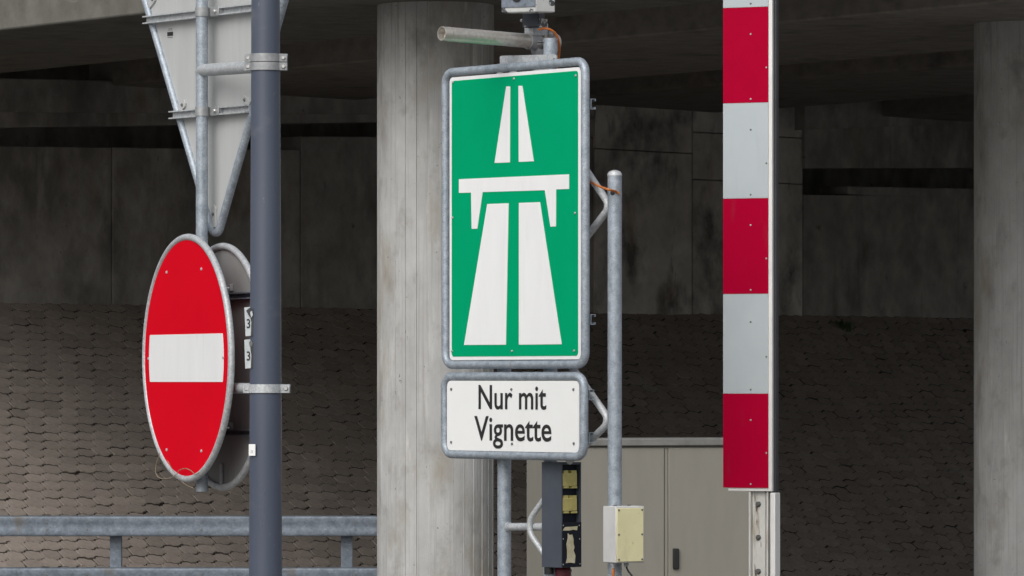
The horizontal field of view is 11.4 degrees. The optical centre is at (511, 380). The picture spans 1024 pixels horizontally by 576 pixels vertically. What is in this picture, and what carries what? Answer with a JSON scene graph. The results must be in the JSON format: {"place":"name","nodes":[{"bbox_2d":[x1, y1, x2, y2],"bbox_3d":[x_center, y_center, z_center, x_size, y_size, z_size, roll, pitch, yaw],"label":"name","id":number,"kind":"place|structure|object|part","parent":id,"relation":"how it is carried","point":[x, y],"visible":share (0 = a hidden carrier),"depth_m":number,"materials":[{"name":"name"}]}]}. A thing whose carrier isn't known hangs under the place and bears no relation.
{"place":"outdoors","nodes":[
{"label":"outdoors","id":0,"kind":"place"},
{"bbox_2d":[0,302,973,575],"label":"embankment","id":1,"kind":"structure","parent":0,"point":[876,444],"depth_m":55.23,"materials":[{"name":"dark stone paving"}]},
{"bbox_2d":[0,64,973,318],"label":"abutment wall","id":2,"kind":"structure","parent":1,"relation":"on","point":[98,199],"depth_m":59.08,"materials":[{"name":"concrete"}]},
{"bbox_2d":[831,319,850,332],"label":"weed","id":3,"kind":"object","parent":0,"point":[841,323],"visible":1,"depth_m":62.18,"materials":[{"name":"green plant"}]},
{"bbox_3d":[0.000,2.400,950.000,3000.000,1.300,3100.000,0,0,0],"label":"ground","id":4,"kind":"structure","parent":0,"visible":0},
{"bbox_2d":[0,516,376,575],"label":"guardrail","id":5,"kind":"object","parent":4,"relation":"on","point":[117,528],"visible":0.77,"depth_m":40.97,"materials":[{"name":"metal"}]},
{"bbox_2d":[244,0,281,575],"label":"signal pole","id":6,"kind":"object","parent":4,"relation":"on","point":[262,344],"visible":1,"depth_m":17.93,"materials":[{"name":"grey metal"}]},
{"bbox_2d":[195,0,289,491],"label":"sign post","id":7,"kind":"object","parent":6,"relation":"attached to","point":[204,69],"visible":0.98,"depth_m":18.58,"materials":[{"name":"metal"}]},
{"bbox_2d":[142,234,234,481],"bbox_3d":[-1.146,-0.083,18.591,0.094,0.902,0.902,0,0,-24],"label":"no entry sign","id":8,"kind":"object","parent":7,"relation":"attached to","point":[188,357],"visible":1,"depth_m":18.55,"materials":[{"name":"metal"}]},
{"bbox_2d":[155,453,198,478],"bbox_3d":[-1.218,0.312,18.619,0.011,0.096,0.429,0,0,-24],"label":"thin wire","id":9,"kind":"object","parent":8,"relation":"attached to","point":[174,475],"visible":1,"depth_m":18.71,"materials":[{"name":"grey metal"}]},
{"bbox_2d":[142,0,288,236],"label":"give way sign","id":10,"kind":"object","parent":7,"relation":"attached to","point":[172,27],"visible":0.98,"depth_m":18.64,"materials":[{"name":"metal"}]},
{"bbox_2d":[208,243,249,490],"bbox_3d":[-1.097,-0.051,18.613,0.116,0.902,0.902,0,0,-24],"label":"round sign","id":11,"kind":"object","parent":7,"relation":"attached to","point":[228,469],"visible":0.38,"depth_m":18.50,"materials":[{"name":"metal"}]},
{"bbox_2d":[377,1,493,575],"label":"concrete column","id":12,"kind":"structure","parent":4,"relation":"on","point":[435,510],"depth_m":39.70,"materials":[{"name":"grey concrete"}]},
{"bbox_2d":[0,0,1023,121],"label":"bridge deck","id":13,"kind":"structure","parent":12,"relation":"on","point":[907,58],"depth_m":46.73,"materials":[{"name":"concrete"}]},
{"bbox_2d":[497,369,541,575],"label":"sign post","id":14,"kind":"object","parent":4,"relation":"on","point":[505,526],"visible":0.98,"depth_m":22.04,"materials":[{"name":"metal"}]},
{"bbox_2d":[527,38,556,575],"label":"sign post","id":15,"kind":"object","parent":4,"relation":"on","point":[549,46],"visible":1,"depth_m":21.80,"materials":[{"name":"metal"}]},
{"bbox_2d":[442,54,595,368],"bbox_3d":[0.020,-0.723,21.874,0.065,1.346,1.050,0,0,-36],"label":"motorway sign","id":16,"kind":"object","parent":15,"relation":"attached to","point":[515,211],"visible":1,"depth_m":21.83,"materials":[{"name":"metal"}]},
{"bbox_2d":[524,24,560,54],"bbox_3d":[0.131,-1.460,21.966,0.157,0.144,0.092,0,0,-40],"label":"pipe clamp","id":17,"kind":"object","parent":15,"relation":"attached to","point":[536,34],"visible":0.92,"depth_m":21.93,"materials":[{"name":"metal"}]},
{"bbox_2d":[437,26,543,47],"bbox_3d":[-0.055,-1.459,21.820,0.630,0.075,0.062,0,0,-40],"label":"steel pipe","id":18,"kind":"object","parent":17,"relation":"attached to","point":[477,36],"visible":0.91,"depth_m":21.74,"materials":[{"name":"grey metal"}]},
{"bbox_2d":[501,0,554,27],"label":"sensor housing","id":19,"kind":"object","parent":17,"relation":"attached to","point":[532,11],"visible":1,"depth_m":21.74,"materials":[{"name":"paint"}]},
{"bbox_2d":[538,27,560,68],"bbox_3d":[0.175,-1.389,21.843,0.114,0.234,0.074,0,0,-40],"label":"orange cable","id":20,"kind":"object","parent":19,"relation":"hanging from","point":[556,35],"visible":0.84,"depth_m":21.82,"materials":[{"name":"orange plastic"}]},
{"bbox_2d":[542,462,580,575],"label":"signal housing","id":21,"kind":"object","parent":15,"relation":"attached to","point":[561,517],"visible":1,"depth_m":21.73,"materials":[{"name":"metal"}]},
{"bbox_2d":[562,170,621,575],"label":"sign post","id":22,"kind":"object","parent":4,"relation":"on","point":[612,415],"visible":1,"depth_m":21.41,"materials":[{"name":"metal"}]},
{"bbox_2d":[441,372,593,460],"bbox_3d":[0.017,0.150,21.879,0.064,0.374,1.045,0,0,-36],"label":"supplementary sign","id":23,"kind":"object","parent":22,"relation":"attached to","point":[518,415],"visible":1,"depth_m":21.84,"materials":[{"name":"metal"}]},
{"bbox_2d":[590,181,619,194],"bbox_3d":[0.365,-0.813,21.539,0.073,0.072,0.395,0,0,-19],"label":"orange cable","id":24,"kind":"object","parent":22,"relation":"attached to","point":[605,188],"visible":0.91,"depth_m":21.40,"materials":[{"name":"orange plastic"}]},
{"bbox_2d":[603,505,643,567],"bbox_3d":[0.469,0.650,21.383,0.144,0.264,0.106,0,0,-32],"label":"junction box","id":25,"kind":"object","parent":22,"relation":"attached to","point":[623,534],"visible":1,"depth_m":21.34,"materials":[{"name":"white plastic"}]},
{"bbox_2d":[527,437,748,575],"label":"roadside cabinet","id":26,"kind":"object","parent":4,"relation":"on","point":[696,518],"visible":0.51,"depth_m":36.24,"materials":[{"name":"grey metal"}]},
{"bbox_3d":[0.658,1.063,36.120,0.863,1.175,0.015,0,0,-15],"label":"door","id":27,"kind":"part","parent":26,"relation":"part of","materials":[{"name":"beige metal"}]},
{"bbox_3d":[1.453,1.063,36.320,0.712,1.175,0.039,0,0,-15],"label":"door","id":28,"kind":"part","parent":26,"relation":"part of","materials":[{"name":"beige metal"}]},
{"bbox_2d":[723,0,779,575],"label":"barrier boom","id":29,"kind":"object","parent":4,"relation":"on","point":[751,246],"visible":1,"depth_m":22.39,"materials":[{"name":"metal"}]},
{"bbox_2d":[974,21,1023,575],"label":"concrete column","id":30,"kind":"structure","parent":4,"relation":"on","point":[998,298],"depth_m":43.57,"materials":[{"name":"grey concrete"}]}
]}

